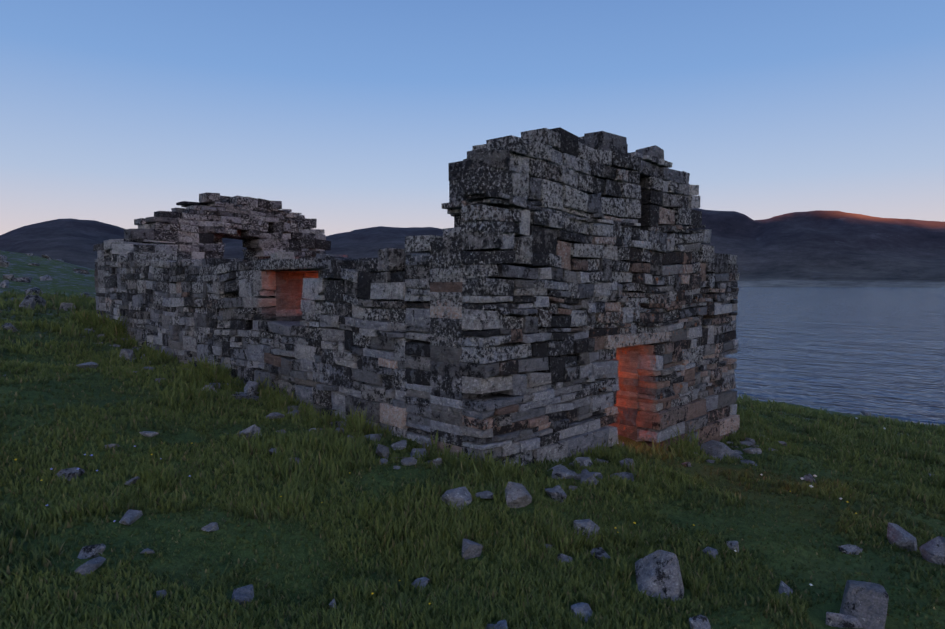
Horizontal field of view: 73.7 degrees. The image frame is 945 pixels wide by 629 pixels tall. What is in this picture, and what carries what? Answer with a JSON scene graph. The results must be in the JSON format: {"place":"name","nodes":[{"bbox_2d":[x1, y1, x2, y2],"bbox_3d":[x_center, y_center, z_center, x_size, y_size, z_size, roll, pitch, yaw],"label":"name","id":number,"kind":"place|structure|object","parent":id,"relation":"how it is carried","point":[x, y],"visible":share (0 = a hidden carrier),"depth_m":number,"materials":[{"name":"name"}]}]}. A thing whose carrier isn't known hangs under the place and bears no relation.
{"place":"outdoors","nodes":[
{"label":"outdoors","id":0,"kind":"place"},
{"bbox_2d":[0,208,944,628],"bbox_3d":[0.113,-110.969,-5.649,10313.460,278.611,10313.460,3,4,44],"label":"ground","id":1,"kind":"structure","parent":0,"point":[818,248],"depth_m":7.86,"materials":[{"name":"green plant"}]},
{"bbox_2d":[93,127,739,467],"bbox_3d":[-2.803,-0.477,16.240,16.167,6.383,8.179,3,4,44],"label":"church ruin","id":2,"kind":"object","parent":1,"relation":"on","point":[555,294],"visible":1,"depth_m":9.90,"materials":[{"name":"stone"}]},
{"bbox_2d":[14,417,885,604],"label":"flowers","id":3,"kind":"object","parent":1,"relation":"on","point":[801,478],"visible":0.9,"depth_m":6.29,"materials":[{"name":"yellow plant"}]},
{"bbox_2d":[0,289,944,628],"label":"grass","id":4,"kind":"structure","parent":1,"relation":"on","point":[612,607],"depth_m":6.24,"materials":[{"name":"green plant"}]},
{"bbox_2d":[0,252,944,628],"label":"rocks","id":5,"kind":"object","parent":1,"relation":"on","point":[864,604],"visible":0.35,"depth_m":6.14,"materials":[{"name":"stone"}]},
{"bbox_2d":[0,0,944,235],"label":"sky","id":6,"kind":"structure","parent":0,"point":[350,115],"materials":[{"name":"blue"}]},
{"bbox_2d":[724,287,944,424],"bbox_3d":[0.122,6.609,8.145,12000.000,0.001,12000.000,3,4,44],"label":"water","id":7,"kind":"structure","parent":0,"point":[876,351],"depth_m":66.11,"materials":[{"name":"blue liquid"}]}
]}

